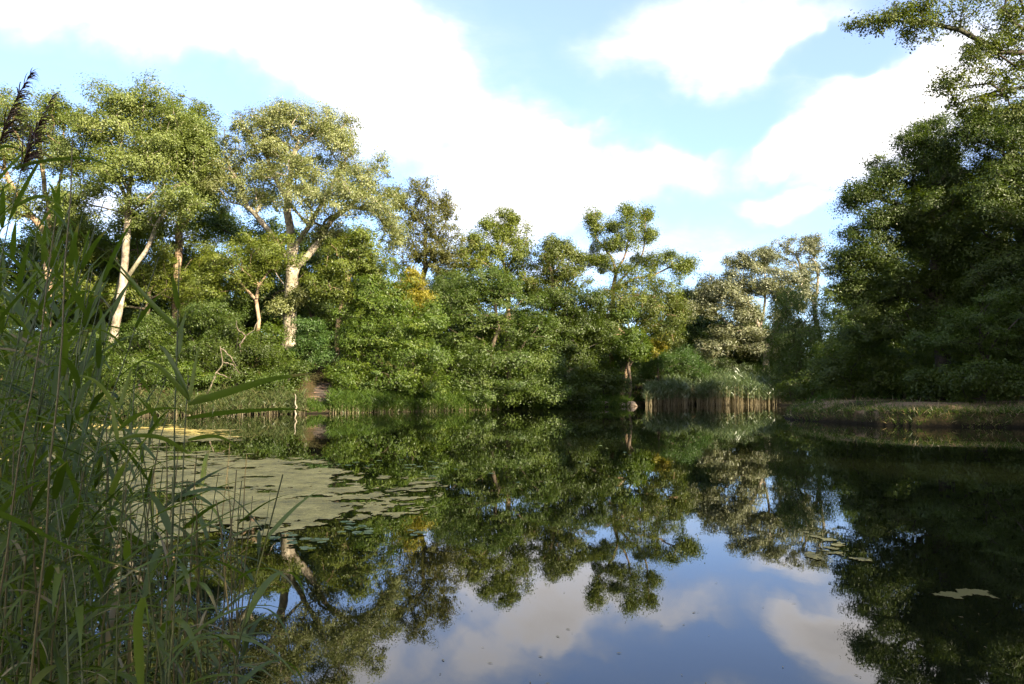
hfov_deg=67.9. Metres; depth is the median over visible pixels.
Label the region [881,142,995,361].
oak tree
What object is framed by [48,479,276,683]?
common reed
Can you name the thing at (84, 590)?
common reed
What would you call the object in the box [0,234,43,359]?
common reed
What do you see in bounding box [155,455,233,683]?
common reed
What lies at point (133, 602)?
common reed
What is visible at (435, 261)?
willow tree
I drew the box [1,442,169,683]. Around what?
common reed
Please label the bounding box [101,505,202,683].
common reed
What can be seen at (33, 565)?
common reed
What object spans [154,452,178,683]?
common reed
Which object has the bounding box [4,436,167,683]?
common reed
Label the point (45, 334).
common reed
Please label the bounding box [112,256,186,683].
common reed
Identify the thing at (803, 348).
woodland bush
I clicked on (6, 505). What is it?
common reed
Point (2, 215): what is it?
common reed
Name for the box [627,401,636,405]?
rock
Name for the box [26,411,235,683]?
common reed
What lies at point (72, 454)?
common reed
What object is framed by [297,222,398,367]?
maple tree
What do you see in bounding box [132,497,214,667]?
common reed
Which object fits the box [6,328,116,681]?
common reed
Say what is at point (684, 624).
floating bits
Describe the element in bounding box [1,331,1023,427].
ground
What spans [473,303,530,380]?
woodland tree
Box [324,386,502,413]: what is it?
waterline grass
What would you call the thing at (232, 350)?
green bush
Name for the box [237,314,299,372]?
green bush
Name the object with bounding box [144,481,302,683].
common reed
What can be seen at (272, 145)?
poplar tree
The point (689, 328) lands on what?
woodland bush
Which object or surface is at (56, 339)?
common reed
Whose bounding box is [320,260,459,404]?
maple tree
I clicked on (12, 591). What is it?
common reed
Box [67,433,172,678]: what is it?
common reed
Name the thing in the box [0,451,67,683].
common reed
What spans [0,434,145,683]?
common reed
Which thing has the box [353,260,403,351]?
woodland tree
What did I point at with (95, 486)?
common reed
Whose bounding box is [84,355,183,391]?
green bush
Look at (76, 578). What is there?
common reed
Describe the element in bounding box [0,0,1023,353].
sky
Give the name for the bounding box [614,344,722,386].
willow bush
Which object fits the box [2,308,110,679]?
common reed
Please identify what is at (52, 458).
common reed
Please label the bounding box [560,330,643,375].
woodland bush
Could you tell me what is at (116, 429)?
common reed
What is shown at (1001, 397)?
dark bush
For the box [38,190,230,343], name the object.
ash tree
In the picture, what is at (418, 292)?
maple tree
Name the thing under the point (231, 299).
ash tree
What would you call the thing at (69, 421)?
common reed
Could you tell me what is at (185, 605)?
common reed
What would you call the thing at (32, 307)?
common reed
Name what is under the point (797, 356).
hanging bush
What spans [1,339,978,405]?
ground cover
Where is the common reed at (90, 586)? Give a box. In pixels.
[0,471,198,683]
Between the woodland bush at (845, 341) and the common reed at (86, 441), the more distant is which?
the woodland bush at (845, 341)
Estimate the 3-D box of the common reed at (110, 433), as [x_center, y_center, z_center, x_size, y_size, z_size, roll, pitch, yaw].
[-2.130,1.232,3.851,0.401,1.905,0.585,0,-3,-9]
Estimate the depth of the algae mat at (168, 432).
23.99 m
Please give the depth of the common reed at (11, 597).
3.59 m
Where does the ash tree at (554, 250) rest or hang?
on the ground at (318, 376)
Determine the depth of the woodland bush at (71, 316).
57.15 m
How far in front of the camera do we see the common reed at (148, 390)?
4.14 m
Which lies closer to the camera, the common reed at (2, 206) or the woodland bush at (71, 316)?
the common reed at (2, 206)
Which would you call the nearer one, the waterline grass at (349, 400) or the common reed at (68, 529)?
the common reed at (68, 529)
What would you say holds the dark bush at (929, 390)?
on the ground at (318, 376)
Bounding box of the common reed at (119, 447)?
[78,396,141,615]
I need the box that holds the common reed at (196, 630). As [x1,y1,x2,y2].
[139,467,292,683]
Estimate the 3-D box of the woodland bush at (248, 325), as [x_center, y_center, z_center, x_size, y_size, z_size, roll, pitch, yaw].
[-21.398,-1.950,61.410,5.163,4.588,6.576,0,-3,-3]
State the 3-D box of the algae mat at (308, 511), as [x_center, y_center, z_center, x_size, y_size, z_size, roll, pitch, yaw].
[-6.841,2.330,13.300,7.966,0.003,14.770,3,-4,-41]
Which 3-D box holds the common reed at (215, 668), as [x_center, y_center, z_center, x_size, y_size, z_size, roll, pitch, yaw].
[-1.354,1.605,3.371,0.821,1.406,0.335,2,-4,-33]
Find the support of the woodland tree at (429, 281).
on the ground at (318, 376)
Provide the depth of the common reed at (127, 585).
3.95 m
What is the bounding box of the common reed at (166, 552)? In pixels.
[148,442,174,683]
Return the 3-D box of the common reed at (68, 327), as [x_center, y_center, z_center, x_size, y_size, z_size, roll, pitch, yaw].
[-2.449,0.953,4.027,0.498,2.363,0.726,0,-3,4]
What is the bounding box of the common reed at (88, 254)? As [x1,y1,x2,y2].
[0,200,153,634]
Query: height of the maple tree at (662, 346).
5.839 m
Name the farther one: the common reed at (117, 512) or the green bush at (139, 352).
the green bush at (139, 352)
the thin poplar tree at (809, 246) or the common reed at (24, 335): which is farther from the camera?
the thin poplar tree at (809, 246)
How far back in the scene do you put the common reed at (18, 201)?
2.52 m
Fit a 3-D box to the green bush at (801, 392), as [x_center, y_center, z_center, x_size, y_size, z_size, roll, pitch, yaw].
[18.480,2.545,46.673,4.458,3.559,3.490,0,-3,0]
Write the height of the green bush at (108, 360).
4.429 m
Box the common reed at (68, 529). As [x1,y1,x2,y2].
[12,492,183,683]
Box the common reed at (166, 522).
[69,477,299,683]
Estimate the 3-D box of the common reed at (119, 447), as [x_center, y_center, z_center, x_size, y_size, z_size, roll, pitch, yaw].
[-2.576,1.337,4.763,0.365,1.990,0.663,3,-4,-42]
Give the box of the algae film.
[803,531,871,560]
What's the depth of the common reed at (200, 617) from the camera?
3.47 m
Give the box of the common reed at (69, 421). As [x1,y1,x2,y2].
[0,296,120,683]
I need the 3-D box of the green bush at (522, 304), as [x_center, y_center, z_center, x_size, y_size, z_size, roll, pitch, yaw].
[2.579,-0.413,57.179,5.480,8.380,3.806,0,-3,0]
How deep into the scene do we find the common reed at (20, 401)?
4.58 m
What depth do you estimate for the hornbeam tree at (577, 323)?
52.69 m
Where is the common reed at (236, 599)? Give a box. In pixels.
[187,494,289,683]
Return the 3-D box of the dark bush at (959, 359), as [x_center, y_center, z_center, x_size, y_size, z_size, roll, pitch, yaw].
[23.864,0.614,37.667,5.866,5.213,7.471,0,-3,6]
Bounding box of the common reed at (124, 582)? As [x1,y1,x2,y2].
[102,493,182,666]
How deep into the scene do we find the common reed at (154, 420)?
3.56 m
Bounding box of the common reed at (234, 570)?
[227,477,238,683]
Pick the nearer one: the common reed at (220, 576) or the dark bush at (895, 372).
the common reed at (220, 576)
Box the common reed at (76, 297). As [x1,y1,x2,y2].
[4,268,127,683]
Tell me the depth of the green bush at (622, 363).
57.41 m
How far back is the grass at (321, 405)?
41.73 m
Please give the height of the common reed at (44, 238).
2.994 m
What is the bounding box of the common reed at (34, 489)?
[0,235,99,662]
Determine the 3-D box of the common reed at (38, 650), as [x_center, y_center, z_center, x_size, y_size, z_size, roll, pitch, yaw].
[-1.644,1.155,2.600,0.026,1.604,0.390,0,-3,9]
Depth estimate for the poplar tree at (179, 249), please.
52.38 m
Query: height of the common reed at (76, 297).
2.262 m
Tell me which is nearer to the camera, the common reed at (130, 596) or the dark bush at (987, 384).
the common reed at (130, 596)
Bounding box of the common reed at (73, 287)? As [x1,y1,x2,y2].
[1,229,94,598]
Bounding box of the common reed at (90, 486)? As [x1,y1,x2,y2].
[45,385,106,623]
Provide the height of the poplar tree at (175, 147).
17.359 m
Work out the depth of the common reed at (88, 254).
3.24 m
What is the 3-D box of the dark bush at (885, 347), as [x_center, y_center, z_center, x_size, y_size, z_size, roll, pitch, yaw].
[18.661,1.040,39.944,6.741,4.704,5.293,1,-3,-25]
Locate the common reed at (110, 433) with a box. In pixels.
[57,401,139,682]
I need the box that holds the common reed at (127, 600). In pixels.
[16,455,155,679]
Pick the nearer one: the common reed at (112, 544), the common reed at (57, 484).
the common reed at (57, 484)
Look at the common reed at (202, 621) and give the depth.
2.76 m
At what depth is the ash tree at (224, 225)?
57.58 m
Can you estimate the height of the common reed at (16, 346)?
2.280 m
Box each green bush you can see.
[0,302,58,368]
[26,325,145,389]
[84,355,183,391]
[85,312,188,373]
[131,298,250,364]
[163,359,230,392]
[189,315,286,388]
[223,365,294,394]
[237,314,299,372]
[258,356,316,393]
[283,311,345,379]
[301,295,370,348]
[323,345,376,391]
[411,353,462,396]
[513,283,575,325]
[587,360,638,395]
[595,353,645,395]
[702,354,780,379]
[775,354,833,405]
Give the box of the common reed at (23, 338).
[0,244,96,595]
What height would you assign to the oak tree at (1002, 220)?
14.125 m
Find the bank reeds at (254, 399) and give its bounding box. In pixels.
[3,380,308,415]
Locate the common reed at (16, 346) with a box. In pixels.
[0,176,58,516]
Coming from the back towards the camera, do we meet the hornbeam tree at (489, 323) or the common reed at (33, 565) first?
the hornbeam tree at (489, 323)
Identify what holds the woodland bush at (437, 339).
on the ground at (318, 376)
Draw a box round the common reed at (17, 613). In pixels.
[0,283,107,683]
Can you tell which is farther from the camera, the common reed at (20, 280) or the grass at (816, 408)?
the grass at (816, 408)
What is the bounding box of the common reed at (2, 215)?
[0,179,21,218]
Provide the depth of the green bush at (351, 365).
44.33 m
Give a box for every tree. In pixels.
[0,81,103,326]
[0,211,173,334]
[0,240,9,258]
[36,64,230,342]
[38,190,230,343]
[51,240,155,335]
[132,87,233,335]
[146,205,378,341]
[184,226,309,362]
[192,94,413,349]
[215,235,360,338]
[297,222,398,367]
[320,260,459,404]
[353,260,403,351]
[376,172,475,370]
[390,265,439,379]
[399,267,478,369]
[423,268,477,383]
[430,263,577,407]
[445,201,546,379]
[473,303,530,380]
[513,279,628,407]
[518,230,594,355]
[578,198,702,394]
[587,284,698,396]
[607,300,655,397]
[632,328,673,380]
[666,276,746,377]
[680,244,822,374]
[732,301,769,352]
[742,231,831,325]
[809,282,869,364]
[811,104,1015,399]
[838,0,1023,130]
[859,275,915,354]
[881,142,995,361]
[895,282,1023,398]
[918,94,1023,399]
[970,156,1023,258]
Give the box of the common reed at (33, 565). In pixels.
[31,486,34,678]
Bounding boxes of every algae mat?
[0,450,447,573]
[2,424,241,447]
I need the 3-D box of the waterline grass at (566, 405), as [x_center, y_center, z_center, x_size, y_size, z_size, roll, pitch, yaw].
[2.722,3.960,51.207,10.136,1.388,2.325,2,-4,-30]
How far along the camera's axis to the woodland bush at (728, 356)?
68.08 m
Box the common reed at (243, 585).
[237,496,252,678]
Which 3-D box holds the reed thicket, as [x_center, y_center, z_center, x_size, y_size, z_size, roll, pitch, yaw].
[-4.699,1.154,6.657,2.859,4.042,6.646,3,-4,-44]
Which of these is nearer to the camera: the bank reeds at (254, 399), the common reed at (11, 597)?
the common reed at (11, 597)
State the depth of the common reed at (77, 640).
3.38 m
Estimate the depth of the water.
7.18 m
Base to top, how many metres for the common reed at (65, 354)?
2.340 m
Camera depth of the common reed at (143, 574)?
3.68 m
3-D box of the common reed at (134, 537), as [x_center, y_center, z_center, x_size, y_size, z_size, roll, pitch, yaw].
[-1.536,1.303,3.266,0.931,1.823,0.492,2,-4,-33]
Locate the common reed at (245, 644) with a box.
[204,490,292,683]
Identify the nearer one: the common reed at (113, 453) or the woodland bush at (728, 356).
the common reed at (113, 453)
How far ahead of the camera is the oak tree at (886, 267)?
34.68 m
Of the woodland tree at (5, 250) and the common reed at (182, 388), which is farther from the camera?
the woodland tree at (5, 250)
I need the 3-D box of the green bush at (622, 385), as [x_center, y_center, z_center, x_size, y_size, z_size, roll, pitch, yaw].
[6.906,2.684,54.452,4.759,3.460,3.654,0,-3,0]
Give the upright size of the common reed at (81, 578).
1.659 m
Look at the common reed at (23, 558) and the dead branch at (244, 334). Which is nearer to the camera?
the common reed at (23, 558)
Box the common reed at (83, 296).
[3,263,120,580]
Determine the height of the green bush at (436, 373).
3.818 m
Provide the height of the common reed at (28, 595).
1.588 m
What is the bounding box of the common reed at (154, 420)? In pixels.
[9,401,168,674]
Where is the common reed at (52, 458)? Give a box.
[12,375,97,617]
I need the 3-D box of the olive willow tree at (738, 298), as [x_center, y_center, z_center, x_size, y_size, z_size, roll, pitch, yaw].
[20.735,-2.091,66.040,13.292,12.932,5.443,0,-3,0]
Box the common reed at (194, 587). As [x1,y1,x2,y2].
[108,492,264,683]
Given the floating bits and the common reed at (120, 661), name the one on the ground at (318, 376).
the common reed at (120, 661)
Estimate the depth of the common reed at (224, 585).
3.11 m
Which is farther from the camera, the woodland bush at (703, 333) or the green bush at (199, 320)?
the woodland bush at (703, 333)
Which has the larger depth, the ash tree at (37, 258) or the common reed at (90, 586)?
the ash tree at (37, 258)
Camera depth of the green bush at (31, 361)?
41.02 m
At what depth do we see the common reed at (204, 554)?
4.53 m
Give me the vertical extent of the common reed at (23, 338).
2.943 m
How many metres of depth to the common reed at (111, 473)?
3.62 m
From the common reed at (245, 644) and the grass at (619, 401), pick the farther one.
the grass at (619, 401)
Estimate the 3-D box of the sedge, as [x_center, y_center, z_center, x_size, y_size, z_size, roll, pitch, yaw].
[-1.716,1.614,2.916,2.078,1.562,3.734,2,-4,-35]
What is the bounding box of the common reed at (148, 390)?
[38,369,160,672]
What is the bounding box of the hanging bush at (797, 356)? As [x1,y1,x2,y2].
[749,277,846,403]
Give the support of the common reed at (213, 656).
on the ground at (318, 376)
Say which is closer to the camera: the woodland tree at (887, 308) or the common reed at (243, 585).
the common reed at (243, 585)
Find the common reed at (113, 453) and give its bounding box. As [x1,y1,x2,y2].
[50,363,165,677]
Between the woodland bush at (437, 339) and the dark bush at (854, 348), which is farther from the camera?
the woodland bush at (437, 339)
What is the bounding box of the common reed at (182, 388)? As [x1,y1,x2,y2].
[95,343,313,683]
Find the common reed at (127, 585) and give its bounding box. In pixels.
[117,498,139,680]
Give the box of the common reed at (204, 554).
[200,470,207,630]
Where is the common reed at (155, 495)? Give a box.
[152,440,158,581]
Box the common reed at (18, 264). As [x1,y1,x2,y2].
[0,188,114,583]
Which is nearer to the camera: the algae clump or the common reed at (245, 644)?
the common reed at (245, 644)
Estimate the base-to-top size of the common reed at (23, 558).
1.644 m
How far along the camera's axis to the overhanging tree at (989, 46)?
21.32 m
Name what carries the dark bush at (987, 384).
on the ground at (318, 376)
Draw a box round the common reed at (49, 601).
[6,471,108,681]
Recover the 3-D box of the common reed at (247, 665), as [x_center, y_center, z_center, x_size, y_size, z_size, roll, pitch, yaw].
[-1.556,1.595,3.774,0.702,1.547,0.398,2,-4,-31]
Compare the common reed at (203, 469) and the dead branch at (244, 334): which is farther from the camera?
the dead branch at (244, 334)
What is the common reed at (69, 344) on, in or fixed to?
on the ground at (318, 376)
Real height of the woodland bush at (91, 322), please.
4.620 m
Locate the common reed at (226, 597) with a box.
[169,500,237,683]
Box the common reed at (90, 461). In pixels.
[0,332,159,671]
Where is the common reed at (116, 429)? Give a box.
[43,365,192,683]
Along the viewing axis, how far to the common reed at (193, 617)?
3.78 m
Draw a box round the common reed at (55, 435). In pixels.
[26,428,82,619]
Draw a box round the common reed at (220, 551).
[211,430,230,669]
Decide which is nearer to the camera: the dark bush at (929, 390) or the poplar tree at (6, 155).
the dark bush at (929, 390)
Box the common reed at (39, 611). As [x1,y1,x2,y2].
[2,497,78,675]
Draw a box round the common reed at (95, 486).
[45,456,166,681]
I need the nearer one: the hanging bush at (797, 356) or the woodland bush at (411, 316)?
the hanging bush at (797, 356)
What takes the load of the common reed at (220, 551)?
on the ground at (318, 376)
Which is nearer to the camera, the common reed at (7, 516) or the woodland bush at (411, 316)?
the common reed at (7, 516)
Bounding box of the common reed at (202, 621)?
[195,510,206,683]
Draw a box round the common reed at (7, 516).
[0,510,144,572]
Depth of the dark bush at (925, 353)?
40.66 m
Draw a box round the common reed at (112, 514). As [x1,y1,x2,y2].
[44,461,145,614]
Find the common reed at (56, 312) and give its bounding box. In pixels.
[0,240,116,672]
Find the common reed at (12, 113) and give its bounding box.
[0,68,65,505]
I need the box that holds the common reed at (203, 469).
[162,447,268,659]
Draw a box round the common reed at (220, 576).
[192,500,234,683]
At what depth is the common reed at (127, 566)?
3.15 m
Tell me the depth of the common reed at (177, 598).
4.53 m
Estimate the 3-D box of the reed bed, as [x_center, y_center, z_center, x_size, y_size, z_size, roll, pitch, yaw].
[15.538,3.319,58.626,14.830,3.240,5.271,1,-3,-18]
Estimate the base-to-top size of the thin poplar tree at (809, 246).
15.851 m
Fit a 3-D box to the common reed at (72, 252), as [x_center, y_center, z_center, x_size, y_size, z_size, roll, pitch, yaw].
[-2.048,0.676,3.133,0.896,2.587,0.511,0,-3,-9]
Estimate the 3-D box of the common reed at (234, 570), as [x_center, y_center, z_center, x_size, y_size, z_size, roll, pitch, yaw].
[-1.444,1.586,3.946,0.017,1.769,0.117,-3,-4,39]
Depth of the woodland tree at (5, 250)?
57.84 m
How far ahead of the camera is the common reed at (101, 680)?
2.88 m
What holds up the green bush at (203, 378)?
on the ground at (318, 376)
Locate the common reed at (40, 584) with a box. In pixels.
[29,139,72,683]
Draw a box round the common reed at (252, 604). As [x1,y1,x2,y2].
[100,474,315,683]
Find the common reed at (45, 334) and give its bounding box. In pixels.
[0,229,80,617]
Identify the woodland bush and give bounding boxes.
[0,269,40,331]
[7,284,58,331]
[13,264,141,334]
[71,294,152,338]
[94,258,246,340]
[231,298,272,340]
[263,266,335,341]
[327,288,391,344]
[368,280,447,353]
[425,323,489,375]
[446,315,537,377]
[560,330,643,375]
[620,338,689,388]
[642,313,732,384]
[652,336,699,358]
[678,323,734,381]
[705,345,743,373]
[722,328,777,364]
[733,322,795,377]
[744,327,821,378]
[817,317,911,355]
[882,302,913,351]
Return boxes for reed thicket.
[0,246,138,648]
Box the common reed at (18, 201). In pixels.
[0,93,137,551]
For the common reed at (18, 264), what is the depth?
3.52 m
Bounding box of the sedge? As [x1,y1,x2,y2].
[0,574,139,683]
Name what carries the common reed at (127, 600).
on the ground at (318, 376)
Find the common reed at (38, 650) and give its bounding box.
[0,445,76,683]
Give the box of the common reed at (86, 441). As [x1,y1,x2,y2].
[32,399,100,599]
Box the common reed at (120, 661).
[105,442,173,683]
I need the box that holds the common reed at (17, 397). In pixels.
[0,283,69,620]
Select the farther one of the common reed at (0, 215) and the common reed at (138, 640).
the common reed at (0, 215)
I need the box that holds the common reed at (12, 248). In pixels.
[0,222,24,293]
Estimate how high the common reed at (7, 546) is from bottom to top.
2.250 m
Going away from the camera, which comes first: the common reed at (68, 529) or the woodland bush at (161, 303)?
the common reed at (68, 529)
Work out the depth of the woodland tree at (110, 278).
62.19 m
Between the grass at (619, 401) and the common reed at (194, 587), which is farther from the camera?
the grass at (619, 401)
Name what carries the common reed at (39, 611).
on the ground at (318, 376)
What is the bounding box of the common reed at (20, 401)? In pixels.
[0,318,86,632]
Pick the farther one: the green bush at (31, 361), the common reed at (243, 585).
the green bush at (31, 361)
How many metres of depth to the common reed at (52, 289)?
2.62 m
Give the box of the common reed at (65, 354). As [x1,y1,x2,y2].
[0,221,133,673]
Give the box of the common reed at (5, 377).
[0,220,73,512]
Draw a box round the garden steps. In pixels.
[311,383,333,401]
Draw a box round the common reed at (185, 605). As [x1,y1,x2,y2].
[175,517,199,683]
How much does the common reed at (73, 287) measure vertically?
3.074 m
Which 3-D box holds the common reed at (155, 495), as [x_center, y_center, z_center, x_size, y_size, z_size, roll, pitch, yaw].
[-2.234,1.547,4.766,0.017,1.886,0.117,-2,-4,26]
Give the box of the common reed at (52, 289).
[0,239,123,655]
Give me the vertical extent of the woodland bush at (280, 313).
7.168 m
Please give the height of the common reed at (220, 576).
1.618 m
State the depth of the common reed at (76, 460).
2.96 m
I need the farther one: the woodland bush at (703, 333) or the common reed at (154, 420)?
the woodland bush at (703, 333)
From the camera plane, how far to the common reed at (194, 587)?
3.90 m
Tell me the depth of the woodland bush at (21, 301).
54.70 m
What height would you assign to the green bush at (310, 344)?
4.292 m
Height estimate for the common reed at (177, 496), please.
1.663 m
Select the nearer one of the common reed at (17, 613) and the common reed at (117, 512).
the common reed at (17, 613)
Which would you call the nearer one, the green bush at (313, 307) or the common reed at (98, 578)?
the common reed at (98, 578)
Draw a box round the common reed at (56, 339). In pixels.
[12,223,114,639]
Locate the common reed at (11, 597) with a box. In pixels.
[6,500,15,683]
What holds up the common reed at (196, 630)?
on the ground at (318, 376)
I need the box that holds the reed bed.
[640,366,786,405]
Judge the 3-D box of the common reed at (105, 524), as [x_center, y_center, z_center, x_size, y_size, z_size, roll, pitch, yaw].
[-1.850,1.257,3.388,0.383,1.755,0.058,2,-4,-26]
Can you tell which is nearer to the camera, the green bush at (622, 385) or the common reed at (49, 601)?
the common reed at (49, 601)
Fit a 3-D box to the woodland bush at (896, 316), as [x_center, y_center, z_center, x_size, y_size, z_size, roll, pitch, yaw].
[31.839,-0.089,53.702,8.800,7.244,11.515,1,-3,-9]
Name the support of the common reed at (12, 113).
on the ground at (318, 376)
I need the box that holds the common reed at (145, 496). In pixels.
[95,467,224,683]
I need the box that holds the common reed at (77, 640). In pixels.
[63,550,125,681]
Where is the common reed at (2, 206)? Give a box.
[0,184,14,232]
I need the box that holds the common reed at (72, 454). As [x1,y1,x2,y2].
[8,329,143,607]
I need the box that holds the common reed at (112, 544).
[98,468,116,600]
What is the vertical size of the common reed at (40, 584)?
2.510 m
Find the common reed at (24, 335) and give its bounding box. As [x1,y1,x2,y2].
[0,241,71,483]
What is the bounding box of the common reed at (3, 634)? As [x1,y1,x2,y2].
[0,428,13,680]
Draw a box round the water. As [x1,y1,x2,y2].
[0,405,1023,683]
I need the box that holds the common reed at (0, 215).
[0,165,38,317]
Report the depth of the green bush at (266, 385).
42.15 m
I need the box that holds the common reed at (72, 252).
[0,195,130,683]
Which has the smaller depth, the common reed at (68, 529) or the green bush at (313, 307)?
the common reed at (68, 529)
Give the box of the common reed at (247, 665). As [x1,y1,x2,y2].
[144,504,277,683]
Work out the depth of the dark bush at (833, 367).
35.54 m
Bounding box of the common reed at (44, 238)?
[0,183,67,490]
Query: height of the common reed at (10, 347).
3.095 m
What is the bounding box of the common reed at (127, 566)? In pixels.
[120,453,133,675]
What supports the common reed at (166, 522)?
on the ground at (318, 376)
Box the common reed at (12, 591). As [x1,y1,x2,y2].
[4,518,19,683]
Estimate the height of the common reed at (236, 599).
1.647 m
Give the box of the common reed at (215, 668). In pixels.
[124,546,264,681]
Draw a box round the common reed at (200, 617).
[199,542,223,683]
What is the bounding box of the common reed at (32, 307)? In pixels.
[0,183,74,490]
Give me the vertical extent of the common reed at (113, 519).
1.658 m
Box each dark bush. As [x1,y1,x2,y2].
[799,339,901,397]
[807,319,914,395]
[825,336,912,394]
[863,342,961,398]
[881,344,958,389]
[889,357,977,401]
[922,316,1017,373]
[928,351,1023,406]
[989,357,1023,399]
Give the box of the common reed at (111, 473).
[41,425,156,683]
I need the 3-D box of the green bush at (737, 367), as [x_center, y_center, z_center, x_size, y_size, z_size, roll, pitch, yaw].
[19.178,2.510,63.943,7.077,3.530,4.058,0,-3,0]
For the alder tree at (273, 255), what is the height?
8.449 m
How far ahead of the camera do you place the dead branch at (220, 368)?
41.17 m
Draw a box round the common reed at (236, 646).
[217,454,257,681]
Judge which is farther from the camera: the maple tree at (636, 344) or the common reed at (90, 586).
the maple tree at (636, 344)
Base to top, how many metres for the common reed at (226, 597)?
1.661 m
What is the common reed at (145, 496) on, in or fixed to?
on the ground at (318, 376)
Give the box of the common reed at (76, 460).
[0,280,129,683]
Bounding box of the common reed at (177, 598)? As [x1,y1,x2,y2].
[116,477,228,649]
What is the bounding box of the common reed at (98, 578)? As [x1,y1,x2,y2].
[32,379,215,683]
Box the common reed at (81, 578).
[48,462,151,683]
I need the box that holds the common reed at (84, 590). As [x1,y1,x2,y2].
[77,437,87,678]
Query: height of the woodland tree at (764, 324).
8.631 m
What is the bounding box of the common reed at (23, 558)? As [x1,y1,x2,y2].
[10,422,48,683]
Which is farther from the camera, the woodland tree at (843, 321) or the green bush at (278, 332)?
the woodland tree at (843, 321)
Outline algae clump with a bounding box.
[932,588,999,598]
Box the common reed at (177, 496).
[62,463,247,682]
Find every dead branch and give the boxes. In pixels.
[207,347,239,393]
[236,319,258,351]
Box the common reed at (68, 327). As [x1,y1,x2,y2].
[11,307,109,673]
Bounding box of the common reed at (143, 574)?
[132,502,148,632]
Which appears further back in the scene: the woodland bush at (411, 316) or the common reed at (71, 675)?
the woodland bush at (411, 316)
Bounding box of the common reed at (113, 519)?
[44,446,158,680]
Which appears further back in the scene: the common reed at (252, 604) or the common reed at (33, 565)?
the common reed at (33, 565)
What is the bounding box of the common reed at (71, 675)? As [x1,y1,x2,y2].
[0,454,126,678]
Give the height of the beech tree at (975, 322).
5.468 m
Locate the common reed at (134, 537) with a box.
[35,436,271,683]
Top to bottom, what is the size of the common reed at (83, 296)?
2.757 m
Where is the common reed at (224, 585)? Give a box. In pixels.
[217,470,236,683]
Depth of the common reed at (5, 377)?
3.90 m
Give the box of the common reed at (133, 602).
[87,511,156,676]
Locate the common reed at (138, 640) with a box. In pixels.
[133,597,149,683]
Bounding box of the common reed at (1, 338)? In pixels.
[0,218,25,487]
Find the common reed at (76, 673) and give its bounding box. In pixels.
[49,464,161,683]
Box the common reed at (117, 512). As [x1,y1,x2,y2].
[65,441,186,650]
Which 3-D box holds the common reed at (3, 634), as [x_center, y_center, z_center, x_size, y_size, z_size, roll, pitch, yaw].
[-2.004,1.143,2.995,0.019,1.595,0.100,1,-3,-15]
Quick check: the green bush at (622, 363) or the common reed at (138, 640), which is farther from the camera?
the green bush at (622, 363)
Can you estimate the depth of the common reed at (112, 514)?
5.05 m
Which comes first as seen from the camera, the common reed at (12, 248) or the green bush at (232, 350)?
the common reed at (12, 248)
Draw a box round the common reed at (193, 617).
[153,560,274,683]
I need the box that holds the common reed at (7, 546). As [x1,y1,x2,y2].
[0,215,56,597]
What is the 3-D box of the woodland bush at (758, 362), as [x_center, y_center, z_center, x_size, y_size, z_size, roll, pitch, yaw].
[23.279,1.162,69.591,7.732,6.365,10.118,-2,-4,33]
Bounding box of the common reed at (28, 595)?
[3,455,103,683]
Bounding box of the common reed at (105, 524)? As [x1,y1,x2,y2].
[92,428,132,665]
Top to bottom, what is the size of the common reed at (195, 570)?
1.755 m
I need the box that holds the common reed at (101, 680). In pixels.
[52,466,143,683]
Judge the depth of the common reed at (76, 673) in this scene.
2.90 m
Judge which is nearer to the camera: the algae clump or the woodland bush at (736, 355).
the algae clump
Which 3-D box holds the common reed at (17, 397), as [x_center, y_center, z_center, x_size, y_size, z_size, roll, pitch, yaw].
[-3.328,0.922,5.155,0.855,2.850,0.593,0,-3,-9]
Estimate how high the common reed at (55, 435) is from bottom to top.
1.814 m
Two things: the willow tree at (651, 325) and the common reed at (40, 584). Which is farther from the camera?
the willow tree at (651, 325)
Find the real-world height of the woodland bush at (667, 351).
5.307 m
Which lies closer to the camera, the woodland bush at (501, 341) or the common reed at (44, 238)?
the common reed at (44, 238)
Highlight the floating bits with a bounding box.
[418,510,1009,683]
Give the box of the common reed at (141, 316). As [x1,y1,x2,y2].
[2,256,214,683]
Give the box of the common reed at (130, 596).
[127,503,131,683]
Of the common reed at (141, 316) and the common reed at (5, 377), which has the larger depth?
the common reed at (5, 377)
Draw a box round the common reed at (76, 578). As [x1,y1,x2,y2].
[0,231,141,681]
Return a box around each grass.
[306,395,337,412]
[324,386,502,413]
[498,393,606,408]
[603,392,633,406]
[784,395,1023,426]
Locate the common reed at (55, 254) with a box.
[0,200,117,607]
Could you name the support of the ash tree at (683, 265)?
on the ground at (318, 376)
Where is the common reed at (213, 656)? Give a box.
[112,473,224,683]
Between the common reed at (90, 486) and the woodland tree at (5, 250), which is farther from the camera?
the woodland tree at (5, 250)
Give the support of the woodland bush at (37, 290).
on the ground at (318, 376)
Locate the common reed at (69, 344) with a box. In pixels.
[0,261,118,622]
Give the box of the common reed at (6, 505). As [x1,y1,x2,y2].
[0,438,123,683]
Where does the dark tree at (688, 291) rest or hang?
on the ground at (318, 376)
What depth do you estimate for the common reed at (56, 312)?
3.73 m
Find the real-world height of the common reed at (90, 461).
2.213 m
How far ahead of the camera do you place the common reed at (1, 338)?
4.07 m
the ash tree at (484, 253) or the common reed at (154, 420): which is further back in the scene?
the ash tree at (484, 253)
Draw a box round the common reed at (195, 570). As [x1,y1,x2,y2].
[188,464,196,634]
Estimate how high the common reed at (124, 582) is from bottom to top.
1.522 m
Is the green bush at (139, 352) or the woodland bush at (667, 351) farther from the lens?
the woodland bush at (667, 351)
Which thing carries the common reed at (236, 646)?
on the ground at (318, 376)
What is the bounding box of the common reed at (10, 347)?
[0,237,29,498]

